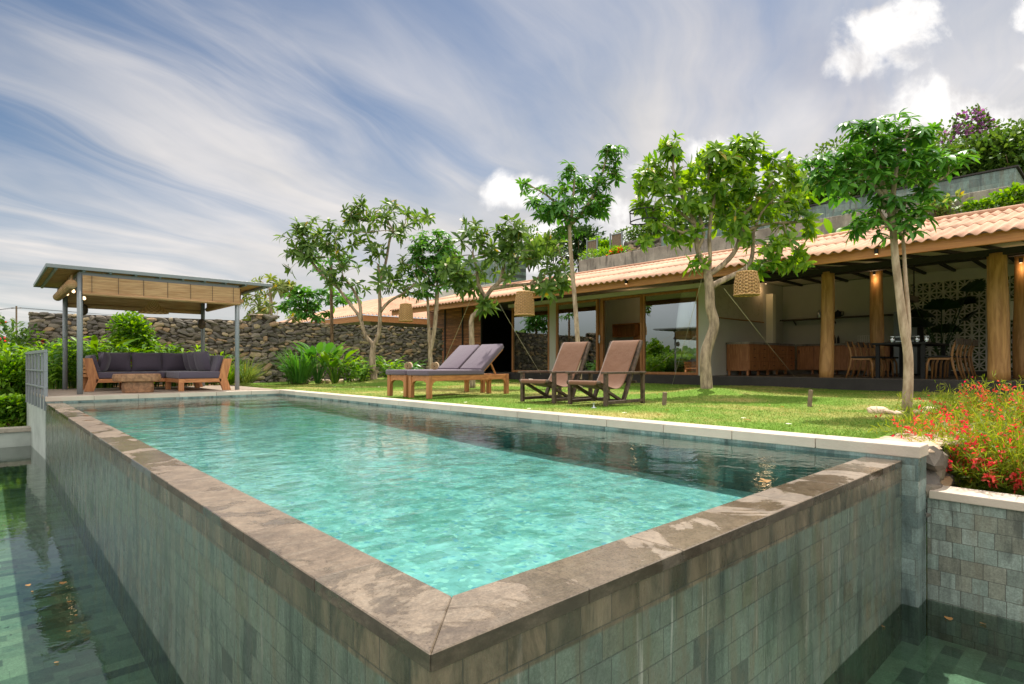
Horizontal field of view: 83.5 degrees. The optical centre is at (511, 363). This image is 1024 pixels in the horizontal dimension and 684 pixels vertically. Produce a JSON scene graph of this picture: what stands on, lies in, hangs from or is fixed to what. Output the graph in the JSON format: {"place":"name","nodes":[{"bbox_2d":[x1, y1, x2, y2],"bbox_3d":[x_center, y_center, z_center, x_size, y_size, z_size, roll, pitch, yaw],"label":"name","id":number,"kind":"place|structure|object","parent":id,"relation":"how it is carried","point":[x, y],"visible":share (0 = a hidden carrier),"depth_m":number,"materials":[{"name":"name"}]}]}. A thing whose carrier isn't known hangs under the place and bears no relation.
{"place":"outdoors","nodes":[
{"label":"outdoors","id":0,"kind":"place"},
{"bbox_2d":[0,446,60,500],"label":"basin water","id":1,"kind":"structure","parent":0,"point":[24,465],"depth_m":8.38,"materials":[{"name":"liquid"}]},
{"bbox_2d":[55,384,210,388],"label":"garden soil","id":2,"kind":"structure","parent":0,"point":[154,385],"depth_m":14.87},
{"bbox_2d":[0,393,26,426],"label":"shrub","id":3,"kind":"object","parent":2,"relation":"on","point":[9,409],"visible":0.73,"depth_m":11.36,"materials":[{"name":"green plant"}]},
{"bbox_2d":[0,340,40,396],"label":"shrub","id":4,"kind":"object","parent":2,"relation":"on","point":[10,370],"visible":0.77,"depth_m":12.00,"materials":[{"name":"green plant"}]},
{"bbox_2d":[13,342,74,388],"bbox_3d":[-10.062,0.037,12.500,1.374,1.058,1.296,0,0,-43],"label":"ginger plant","id":5,"kind":"object","parent":2,"relation":"on","point":[28,348],"visible":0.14,"depth_m":12.11,"materials":[{"name":"green plant"}]},
{"bbox_2d":[19,337,87,388],"bbox_3d":[-9.370,0.004,11.734,1.232,1.122,1.401,0,0,-43],"label":"ginger plant","id":6,"kind":"object","parent":2,"relation":"on","point":[57,363],"visible":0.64,"depth_m":11.64,"materials":[{"name":"green plant"}]},
{"bbox_2d":[37,338,115,388],"bbox_3d":[-9.458,0.002,12.371,1.440,1.128,1.315,0,0,9],"label":"ginger plant","id":7,"kind":"object","parent":2,"relation":"on","point":[73,374],"visible":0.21,"depth_m":12.29,"materials":[{"name":"green plant"}]},
{"bbox_2d":[70,344,133,387],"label":"ginger plant","id":8,"kind":"object","parent":2,"relation":"on","point":[103,385],"visible":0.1,"depth_m":12.15,"materials":[{"name":"green plant"}]},
{"bbox_2d":[68,335,141,358],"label":"broad leaf plant","id":9,"kind":"object","parent":2,"relation":"on","point":[94,339],"visible":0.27,"depth_m":12.32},
{"bbox_2d":[70,340,142,387],"bbox_3d":[-9.057,0.015,12.870,1.505,1.102,1.466,0,0,-43],"label":"ginger plant","id":10,"kind":"object","parent":2,"relation":"on","point":[113,384],"visible":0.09,"depth_m":12.71,"materials":[{"name":"green plant"}]},
{"bbox_2d":[104,311,160,352],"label":"shrub","id":11,"kind":"object","parent":2,"relation":"on","point":[134,327],"visible":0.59,"depth_m":13.57,"materials":[{"name":"green plant"}]},
{"bbox_2d":[40,385,273,395],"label":"terrace paving","id":12,"kind":"structure","parent":0,"point":[97,391],"depth_m":11.04,"materials":[{"name":"stone"}]},
{"bbox_2d":[112,373,160,392],"bbox_3d":[-6.706,0.347,10.273,0.731,0.335,0.499,0,0,-43],"label":"coffee table","id":13,"kind":"object","parent":12,"relation":"on","point":[138,383],"visible":0.99,"depth_m":10.11,"materials":[{"name":"wood"}]},
{"bbox_2d":[33,263,272,393],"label":"pavilion","id":14,"kind":"structure","parent":12,"relation":"on","point":[52,275],"depth_m":10.62,"materials":[{"name":"grey metal"}]},
{"bbox_2d":[53,275,76,300],"bbox_3d":[-8.183,-1.367,10.482,0.156,0.236,2.540,0,0,-43],"label":"bamboo blind","id":15,"kind":"object","parent":14,"relation":"attached to","point":[68,286],"visible":1,"depth_m":9.93,"materials":[{"name":"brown wood"}]},
{"bbox_2d":[68,291,200,313],"bbox_3d":[-8.016,-1.306,12.305,2.450,0.359,0.100,0,0,-43],"label":"bamboo blind","id":16,"kind":"object","parent":14,"relation":"attached to","point":[109,303],"visible":0.54,"depth_m":12.17,"materials":[{"name":"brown wood"}]},
{"bbox_2d":[137,300,168,313],"bbox_3d":[-7.129,-1.285,11.409,0.540,0.560,0.540,0,0,-43],"label":"pendant lamp","id":17,"kind":"object","parent":14,"relation":"hanging from","point":[152,307],"visible":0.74,"depth_m":11.32,"materials":[{"name":"wicker"}]},
{"bbox_2d":[82,275,239,304],"bbox_3d":[-6.270,-1.315,10.446,2.490,0.339,0.060,0,0,-43],"label":"bamboo blind","id":18,"kind":"object","parent":14,"relation":"attached to","point":[115,287],"visible":1,"depth_m":10.33,"materials":[{"name":"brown wood"}]},
{"bbox_2d":[205,289,243,311],"bbox_3d":[-6.171,-1.336,12.253,0.100,0.299,2.350,0,0,-43],"label":"bamboo blind","id":19,"kind":"object","parent":14,"relation":"attached to","point":[210,307],"visible":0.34,"depth_m":12.45,"materials":[{"name":"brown wood"}]},
{"bbox_2d":[76,355,231,391],"bbox_3d":[-7.011,0.175,11.246,2.258,0.680,2.040,0,0,-43],"label":"corner sofa","id":20,"kind":"object","parent":12,"relation":"on","point":[93,375],"visible":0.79,"depth_m":10.96,"materials":[{"name":"brown wood"}]},
{"bbox_2d":[98,352,110,371],"bbox_3d":[-7.868,-0.030,11.070,0.170,0.400,0.420,13,-5,-24],"label":"sofa cushion","id":21,"kind":"object","parent":20,"relation":"on","point":[104,360],"visible":0.88,"depth_m":10.93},
{"bbox_2d":[98,352,131,370],"bbox_3d":[-7.942,-0.040,11.477,0.560,0.400,0.190,0,-13,-43],"label":"sofa cushion","id":22,"kind":"object","parent":20,"relation":"on","point":[120,362],"visible":0.66,"depth_m":11.47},
{"bbox_2d":[131,352,161,370],"bbox_3d":[-7.537,-0.040,11.849,0.560,0.400,0.190,0,-13,-43],"label":"sofa cushion","id":23,"kind":"object","parent":20,"relation":"on","point":[146,361],"visible":0.99,"depth_m":11.78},
{"bbox_2d":[162,353,186,370],"bbox_3d":[-7.146,-0.040,12.207,0.560,0.400,0.190,0,-13,-43],"label":"sofa cushion","id":24,"kind":"object","parent":20,"relation":"on","point":[172,361],"visible":0.82,"depth_m":12.10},
{"bbox_2d":[194,351,211,370],"bbox_3d":[-6.186,-0.045,11.486,0.460,0.420,0.190,0,13,31],"label":"sofa cushion","id":25,"kind":"object","parent":20,"relation":"on","point":[202,360],"visible":0.95,"depth_m":11.38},
{"bbox_2d":[0,481,1023,683],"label":"basin floor","id":26,"kind":"structure","parent":0,"point":[43,553],"depth_m":3.84,"materials":[{"name":"tile"}]},
{"bbox_2d":[0,426,30,447],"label":"basin wall","id":27,"kind":"structure","parent":26,"relation":"on","point":[16,436],"depth_m":10.69,"materials":[{"name":"paint"}]},
{"bbox_2d":[27,392,44,458],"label":"terrace wall","id":28,"kind":"structure","parent":26,"relation":"on","point":[36,419],"depth_m":10.04,"materials":[{"name":"paint"}]},
{"bbox_2d":[25,350,47,410],"bbox_3d":[-8.392,0.260,10.108,0.052,0.970,2.773,0,0,-45],"label":"railing","id":29,"kind":"object","parent":28,"relation":"on","point":[33,371],"visible":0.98,"depth_m":10.04,"materials":[{"name":"grey metal"}]},
{"bbox_2d":[45,389,927,683],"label":"swimming pool","id":30,"kind":"structure","parent":26,"relation":"in","point":[467,569],"depth_m":2.85,"materials":[{"name":"tile"}]},
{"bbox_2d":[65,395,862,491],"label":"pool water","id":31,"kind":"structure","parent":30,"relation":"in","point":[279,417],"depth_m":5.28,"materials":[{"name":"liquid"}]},
{"bbox_2d":[0,0,1023,344],"label":"sky","id":32,"kind":"structure","parent":0,"point":[174,137],"materials":[{"name":"blue"}]},
{"bbox_2d":[212,377,1014,438],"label":"lawn","id":33,"kind":"structure","parent":0,"point":[723,391],"depth_m":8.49,"materials":[{"name":"plant"}]},
{"bbox_2d":[217,353,258,384],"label":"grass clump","id":34,"kind":"object","parent":33,"relation":"on","point":[231,379],"visible":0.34,"depth_m":14.15,"materials":[{"name":"green plant"}]},
{"bbox_2d":[225,354,272,384],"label":"grass clump","id":35,"kind":"object","parent":33,"relation":"on","point":[248,378],"visible":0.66,"depth_m":14.75,"materials":[{"name":"green plant"}]},
{"bbox_2d":[268,345,325,383],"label":"grass clump","id":36,"kind":"object","parent":33,"relation":"on","point":[301,370],"visible":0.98,"depth_m":15.35,"materials":[{"name":"green plant"}]},
{"bbox_2d":[274,284,349,323],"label":"umbrella tree","id":37,"kind":"object","parent":33,"relation":"on","point":[311,307],"visible":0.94,"depth_m":19.25,"materials":[{"name":"green plant"}]},
{"bbox_2d":[292,341,349,383],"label":"broad leaf plant","id":38,"kind":"object","parent":33,"relation":"on","point":[319,347],"visible":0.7,"depth_m":15.80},
{"bbox_2d":[307,252,362,380],"bbox_3d":[-5.584,-1.504,18.101,1.753,4.098,1.220,0,0,-13],"label":"umbrella tree","id":39,"kind":"object","parent":33,"relation":"on","point":[330,263],"visible":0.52,"depth_m":17.96,"materials":[{"name":"green plant"}]},
{"bbox_2d":[307,345,366,383],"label":"broad leaf plant","id":40,"kind":"object","parent":33,"relation":"on","point":[334,378],"visible":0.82,"depth_m":15.61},
{"bbox_2d":[329,351,364,382],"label":"ginger plant","id":41,"kind":"object","parent":33,"relation":"on","point":[347,376],"visible":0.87,"depth_m":15.54,"materials":[{"name":"green plant"}]},
{"bbox_2d":[273,194,435,379],"bbox_3d":[-4.224,-1.997,15.315,4.387,5.060,1.638,0,0,-2],"label":"frangipani tree","id":42,"kind":"object","parent":33,"relation":"on","point":[303,250],"visible":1,"depth_m":15.27,"materials":[{"name":"green plant"}]},
{"bbox_2d":[398,303,412,321],"bbox_3d":[-2.811,-1.440,15.200,0.395,0.632,0.395,0,0,-43],"label":"basket lantern","id":43,"kind":"object","parent":42,"relation":"hanging from","point":[405,312],"visible":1,"depth_m":15.06,"materials":[{"name":"wicker"}]},
{"bbox_2d":[346,364,377,381],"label":"ginger plant","id":44,"kind":"object","parent":33,"relation":"on","point":[365,371],"visible":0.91,"depth_m":15.18,"materials":[{"name":"green plant"}]},
{"bbox_2d":[375,355,405,377],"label":"ginger plant","id":45,"kind":"object","parent":33,"relation":"on","point":[385,364],"visible":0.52,"depth_m":16.54,"materials":[{"name":"green plant"}]},
{"bbox_2d":[401,229,463,368],"bbox_3d":[-2.247,-1.604,16.152,1.942,4.305,1.722,0,0,12],"label":"tree","id":46,"kind":"object","parent":33,"relation":"on","point":[420,259],"visible":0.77,"depth_m":16.07,"materials":[{"name":"green plant"}]},
{"bbox_2d":[386,345,484,396],"bbox_3d":[-1.317,0.096,10.257,0.520,0.898,1.930,0,0,40],"label":"sun lounger","id":47,"kind":"object","parent":33,"relation":"on","point":[459,356],"visible":0.58,"depth_m":10.45,"materials":[{"name":"brown wood"}]},
{"bbox_2d":[407,344,508,398],"bbox_3d":[-0.870,0.096,9.771,0.520,0.898,1.930,0,0,40],"label":"sun lounger","id":48,"kind":"object","parent":33,"relation":"on","point":[478,362],"visible":0.98,"depth_m":9.79,"materials":[{"name":"fabric"}]},
{"bbox_2d":[434,213,576,387],"bbox_3d":[-0.121,-1.428,13.030,3.276,3.949,1.275,0,0,2],"label":"frangipani tree","id":49,"kind":"object","parent":33,"relation":"on","point":[455,274],"visible":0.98,"depth_m":12.89,"materials":[{"name":"green plant"}]},
{"bbox_2d":[514,286,534,315],"bbox_3d":[0.264,-1.339,12.200,0.446,0.632,0.446,0,0,-43],"label":"basket lantern","id":50,"kind":"object","parent":49,"relation":"hanging from","point":[524,303],"visible":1,"depth_m":12.04,"materials":[{"name":"wicker"}]},
{"bbox_2d":[518,342,592,402],"bbox_3d":[0.640,0.106,8.382,0.648,0.877,1.051,0,0,42],"label":"deck chair","id":51,"kind":"object","parent":33,"relation":"on","point":[569,356],"visible":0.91,"depth_m":8.46,"materials":[{"name":"fabric"}]},
{"bbox_2d":[515,143,628,390],"bbox_3d":[1.186,-1.881,11.204,2.213,4.856,1.172,0,0,13],"label":"umbrella tree","id":52,"kind":"object","parent":33,"relation":"on","point":[553,211],"visible":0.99,"depth_m":11.16,"materials":[{"name":"green plant"}]},
{"bbox_2d":[565,340,645,406],"bbox_3d":[1.272,0.106,7.796,0.648,0.877,1.051,0,0,44],"label":"deck chair","id":53,"kind":"object","parent":33,"relation":"on","point":[615,371],"visible":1,"depth_m":7.86,"materials":[{"name":"fabric"}]},
{"bbox_2d":[390,204,1023,408],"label":"villa","id":54,"kind":"object","parent":33,"relation":"on","point":[655,299],"visible":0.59,"depth_m":15.04,"materials":[{"name":"tile"}]},
{"bbox_2d":[512,304,548,371],"bbox_3d":[0.627,-0.825,19.385,0.080,2.240,1.810,0,0,-43],"label":"window","id":55,"kind":"structure","parent":54,"relation":"in","point":[533,331],"depth_m":19.36,"materials":[{"name":"clear glass"}]},
{"bbox_2d":[556,299,598,373],"bbox_3d":[2.019,-0.825,17.867,0.080,2.240,1.710,0,0,-43],"label":"window","id":56,"kind":"structure","parent":54,"relation":"in","point":[588,310],"depth_m":17.67,"materials":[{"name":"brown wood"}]},
{"bbox_2d":[578,244,633,259],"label":"hillside bush","id":57,"kind":"object","parent":54,"relation":"on","point":[602,250],"visible":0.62,"depth_m":23.59,"materials":[{"name":"green plant"}]},
{"bbox_2d":[642,288,697,374],"bbox_3d":[4.253,-0.825,15.431,0.080,2.240,1.720,0,0,-43],"label":"window","id":58,"kind":"structure","parent":54,"relation":"in","point":[666,316],"depth_m":15.47,"materials":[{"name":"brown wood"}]},
{"bbox_2d":[691,296,695,371],"bbox_3d":[4.839,-0.810,15.080,0.078,2.130,0.270,0,0,-43],"label":"curtain","id":59,"kind":"object","parent":54,"relation":"hanging from","point":[693,350],"visible":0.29,"depth_m":15.13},
{"bbox_2d":[713,278,763,322],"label":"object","id":60,"kind":"structure","parent":54,"relation":"hanging from","point":[727,307],"depth_m":15.66,"materials":[{"name":"paint"}]},
{"bbox_2d":[726,342,794,374],"bbox_3d":[7.016,-0.133,16.066,2.980,0.875,0.650,0,0,-43],"label":"kitchen counter","id":61,"kind":"object","parent":54,"relation":"on","point":[749,357],"visible":0.96,"depth_m":15.29,"materials":[{"name":"brown wood"}]},
{"bbox_2d":[579,183,1023,271],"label":"concrete parapet","id":62,"kind":"structure","parent":54,"relation":"attached to","point":[718,243],"depth_m":17.91,"materials":[{"name":"grey concrete"}]},
{"bbox_2d":[780,314,893,324],"bbox_3d":[9.351,-1.252,16.546,0.260,0.176,3.090,0,0,-43],"label":"wall shelf","id":63,"kind":"object","parent":54,"relation":"attached to","point":[793,320],"depth_m":16.57,"materials":[{"name":"brown wood"}]},
{"bbox_2d":[796,342,893,374],"bbox_3d":[9.394,-0.133,16.218,0.650,0.875,2.380,0,0,-43],"label":"kitchen counter","id":64,"kind":"object","parent":54,"relation":"on","point":[808,356],"visible":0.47,"depth_m":16.07,"materials":[{"name":"brown wood"}]},
{"bbox_2d":[797,347,812,368],"bbox_3d":[8.532,-0.165,16.704,0.037,0.640,0.430,0,0,-43],"label":"cupboard door","id":65,"kind":"structure","parent":64,"relation":"in","point":[804,354],"depth_m":16.71,"materials":[{"name":"brown wood"}]},
{"bbox_2d":[834,346,848,368],"bbox_3d":[9.168,-0.165,16.011,0.037,0.640,0.430,0,0,-43],"label":"cupboard door","id":66,"kind":"structure","parent":64,"relation":"in","point":[841,353],"depth_m":15.99,"materials":[{"name":"brown wood"}]},
{"bbox_2d":[851,346,868,368],"bbox_3d":[9.486,-0.165,15.665,0.037,0.640,0.430,0,0,-43],"label":"cupboard door","id":67,"kind":"structure","parent":64,"relation":"in","point":[857,348],"depth_m":15.68,"materials":[{"name":"brown wood"}]},
{"bbox_2d":[845,341,874,377],"bbox_3d":[7.606,-0.096,12.497,0.582,0.810,0.480,0,0,45],"label":"dining chair","id":68,"kind":"object","parent":54,"relation":"on","point":[848,344],"visible":0.87,"depth_m":12.46,"materials":[{"name":"brown wood"}]},
{"bbox_2d":[856,342,889,377],"bbox_3d":[8.162,-0.096,13.006,0.480,0.810,0.582,0,0,-42],"label":"dining chair","id":69,"kind":"object","parent":54,"relation":"on","point":[860,345],"visible":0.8,"depth_m":12.99,"materials":[{"name":"brown wood"}]},
{"bbox_2d":[867,343,898,376],"bbox_3d":[8.712,-0.096,13.511,0.582,0.810,0.480,0,0,45],"label":"dining chair","id":70,"kind":"object","parent":54,"relation":"on","point":[871,346],"visible":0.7,"depth_m":13.46,"materials":[{"name":"brown wood"}]},
{"bbox_2d":[872,342,948,378],"bbox_3d":[8.699,-0.068,12.494,2.000,0.745,0.960,0,0,-43],"label":"dining table","id":71,"kind":"object","parent":54,"relation":"on","point":[922,345],"visible":0.9,"depth_m":12.15,"materials":[{"name":"wood"}]},
{"bbox_2d":[925,338,963,379],"bbox_3d":[8.549,-0.096,11.323,0.480,0.810,0.582,0,0,-41],"label":"dining chair","id":72,"kind":"object","parent":54,"relation":"on","point":[959,341],"visible":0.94,"depth_m":11.27,"materials":[{"name":"brown wood"}]},
{"bbox_2d":[917,188,974,216],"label":"hillside bush","id":73,"kind":"object","parent":54,"relation":"on","point":[941,209],"visible":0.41,"depth_m":13.19,"materials":[{"name":"green plant"}]},
{"bbox_2d":[911,279,986,376],"bbox_3d":[10.309,-0.801,13.777,1.398,2.212,1.789,0,0,-43],"label":"potted palm","id":74,"kind":"object","parent":54,"relation":"on","point":[946,303],"visible":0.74,"depth_m":13.63,"materials":[{"name":"green plant"}]},
{"bbox_2d":[935,339,971,378],"bbox_3d":[9.102,-0.096,11.831,0.480,0.810,0.582,0,0,-42],"label":"dining chair","id":75,"kind":"object","parent":54,"relation":"on","point":[967,342],"visible":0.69,"depth_m":11.80,"materials":[{"name":"brown wood"}]},
{"bbox_2d":[944,340,978,377],"bbox_3d":[9.658,-0.096,12.341,0.582,0.810,0.480,0,0,44],"label":"dining chair","id":76,"kind":"object","parent":54,"relation":"on","point":[969,354],"visible":0.74,"depth_m":12.33,"materials":[{"name":"brown wood"}]},
{"bbox_2d":[955,194,1021,212],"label":"hillside bush","id":77,"kind":"object","parent":54,"relation":"on","point":[985,203],"visible":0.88,"depth_m":12.52,"materials":[{"name":"green plant"}]},
{"bbox_2d":[978,181,1023,208],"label":"hillside bush","id":78,"kind":"object","parent":54,"relation":"on","point":[1016,190],"visible":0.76,"depth_m":12.33,"materials":[{"name":"green plant"}]},
{"bbox_2d":[629,129,823,388],"bbox_3d":[3.784,-1.816,10.123,3.520,4.676,1.173,0,0,4],"label":"frangipani tree","id":79,"kind":"object","parent":33,"relation":"on","point":[734,165],"visible":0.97,"depth_m":10.06,"materials":[{"name":"green plant"}]},
{"bbox_2d":[733,264,760,296],"bbox_3d":[3.804,-1.359,9.300,0.415,0.512,0.416,0,0,-43],"label":"basket lantern","id":80,"kind":"object","parent":79,"relation":"hanging from","point":[746,283],"visible":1,"depth_m":9.16,"materials":[{"name":"wicker"}]},
{"bbox_2d":[795,107,980,411],"bbox_3d":[4.273,-1.178,6.494,2.039,3.453,0.883,0,0,8],"label":"umbrella tree","id":81,"kind":"object","parent":33,"relation":"on","point":[882,159],"visible":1,"depth_m":6.46,"materials":[{"name":"green plant"}]},
{"bbox_2d":[612,323,639,370],"bbox_3d":[4.191,-0.525,19.146,0.350,1.660,1.900,0,0,-43],"label":"wall cabinet","id":82,"kind":"object","parent":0,"point":[626,330],"depth_m":19.53,"materials":[{"name":"brown wood"}]},
{"bbox_2d":[782,172,1013,370],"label":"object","id":83,"kind":"structure","parent":0,"point":[976,359],"depth_m":35.31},
{"bbox_2d":[280,296,431,327],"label":"neighbour house","id":84,"kind":"structure","parent":83,"relation":"on","point":[369,307],"depth_m":27.29,"materials":[{"name":"tile"}]},
{"bbox_2d":[460,259,525,286],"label":"wall","id":85,"kind":"structure","parent":83,"relation":"on","point":[519,276],"depth_m":35.20,"materials":[{"name":"stone"}]},
{"bbox_2d":[545,222,605,271],"bbox_3d":[3.782,-6.342,32.453,3.502,3.679,4.042,0,0,-29],"label":"hillside bush","id":86,"kind":"object","parent":83,"relation":"on","point":[578,247],"visible":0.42,"depth_m":31.89,"materials":[{"name":"green plant"}]},
{"bbox_2d":[609,231,622,247],"bbox_3d":[4.713,-4.596,25.921,0.080,2.682,0.709,0,0,-43],"label":"fence panel","id":87,"kind":"object","parent":83,"relation":"on","point":[617,238],"visible":0.34,"depth_m":25.93,"materials":[{"name":"wood"}]},
{"bbox_2d":[612,225,659,245],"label":"hillside bush","id":88,"kind":"object","parent":83,"relation":"on","point":[639,230],"visible":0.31,"depth_m":27.02,"materials":[{"name":"green plant"}]},
{"bbox_2d":[623,238,660,251],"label":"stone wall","id":89,"kind":"structure","parent":83,"relation":"on","point":[632,245],"depth_m":25.35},
{"bbox_2d":[626,210,683,239],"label":"hillside bush","id":90,"kind":"object","parent":83,"relation":"on","point":[644,227],"visible":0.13,"depth_m":26.30,"materials":[{"name":"green plant"}]},
{"bbox_2d":[777,174,867,204],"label":"hillside bush","id":91,"kind":"object","parent":83,"relation":"on","point":[810,200],"visible":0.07,"depth_m":19.86,"materials":[{"name":"green plant"}]},
{"bbox_2d":[795,131,887,198],"bbox_3d":[13.593,-7.807,23.417,3.266,3.237,4.847,0,0,-43],"label":"hillside bush","id":92,"kind":"object","parent":83,"relation":"on","point":[826,144],"visible":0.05,"depth_m":23.02,"materials":[{"name":"green plant"}]},
{"bbox_2d":[661,165,1023,245],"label":"wall","id":93,"kind":"structure","parent":83,"relation":"on","point":[990,179],"depth_m":15.46,"materials":[{"name":"stone"}]},
{"bbox_2d":[878,141,966,188],"bbox_3d":[12.679,-5.939,18.184,1.696,1.981,3.264,0,0,-43],"label":"hillside bush","id":94,"kind":"object","parent":83,"relation":"on","point":[943,146],"visible":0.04,"depth_m":17.57,"materials":[{"name":"green plant"}]},
{"bbox_2d":[936,103,1000,146],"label":"hillside bush","id":95,"kind":"object","parent":83,"relation":"on","point":[987,123],"visible":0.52,"depth_m":18.53,"materials":[{"name":"purple plant"}]},
{"bbox_2d":[930,126,1009,181],"bbox_3d":[13.533,-5.977,17.099,1.472,1.836,2.628,0,0,-43],"label":"hillside bush","id":96,"kind":"object","parent":83,"relation":"on","point":[971,142],"visible":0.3,"depth_m":16.77,"materials":[{"name":"green plant"}]},
{"bbox_2d":[960,123,1023,175],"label":"hillside bush","id":97,"kind":"object","parent":83,"relation":"on","point":[1014,144],"visible":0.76,"depth_m":16.04,"materials":[{"name":"green plant"}]},
{"bbox_2d":[894,312,923,374],"bbox_3d":[10.353,-0.535,14.988,0.730,1.640,0.520,0,0,-43],"label":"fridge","id":98,"kind":"object","parent":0,"point":[917,331],"visible":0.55,"depth_m":14.81,"materials":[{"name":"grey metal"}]},
{"bbox_2d":[926,521,926,634],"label":"planter soil","id":99,"kind":"structure","parent":0,"point":[926,578],"depth_m":3.79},
{"bbox_2d":[877,419,988,533],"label":"retaining wall","id":100,"kind":"structure","parent":99,"relation":"on","point":[938,476],"depth_m":3.95,"materials":[{"name":"stone"}]},
{"bbox_2d":[862,401,1023,493],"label":"firecracker plant","id":101,"kind":"object","parent":99,"relation":"on","point":[977,456],"visible":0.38,"depth_m":4.06,"materials":[{"name":"green plant"}]},
{"bbox_2d":[870,370,1023,433],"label":"firecracker plant","id":102,"kind":"object","parent":99,"relation":"on","point":[936,401],"visible":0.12,"depth_m":5.58,"materials":[{"name":"red plant"}]},
{"bbox_2d":[883,388,1023,495],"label":"firecracker plant","id":103,"kind":"object","parent":99,"relation":"on","point":[1017,482],"visible":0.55,"depth_m":3.97,"materials":[{"name":"green plant"}]},
{"bbox_2d":[888,375,1023,430],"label":"firecracker plant","id":104,"kind":"object","parent":99,"relation":"on","point":[989,398],"visible":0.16,"depth_m":5.21,"materials":[{"name":"red plant"}]},
{"bbox_2d":[927,485,1023,662],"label":"planter wall","id":105,"kind":"structure","parent":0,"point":[975,558],"depth_m":3.59,"materials":[{"name":"tile"}]},
{"label":"ground","id":106,"kind":"structure","parent":0,"visible":0},
{"bbox_2d":[0,315,53,362],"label":"shrub","id":107,"kind":"object","parent":106,"relation":"on","point":[22,333],"visible":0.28,"depth_m":13.74,"materials":[{"name":"green plant"}]},
{"bbox_2d":[28,312,443,386],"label":"stone wall","id":108,"kind":"structure","parent":106,"relation":"on","point":[261,336],"depth_m":16.80,"materials":[{"name":"stone"}]},
{"bbox_2d":[240,273,301,322],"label":"frangipani tree","id":109,"kind":"object","parent":106,"relation":"on","point":[266,307],"visible":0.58,"depth_m":22.75,"materials":[{"name":"green plant"}]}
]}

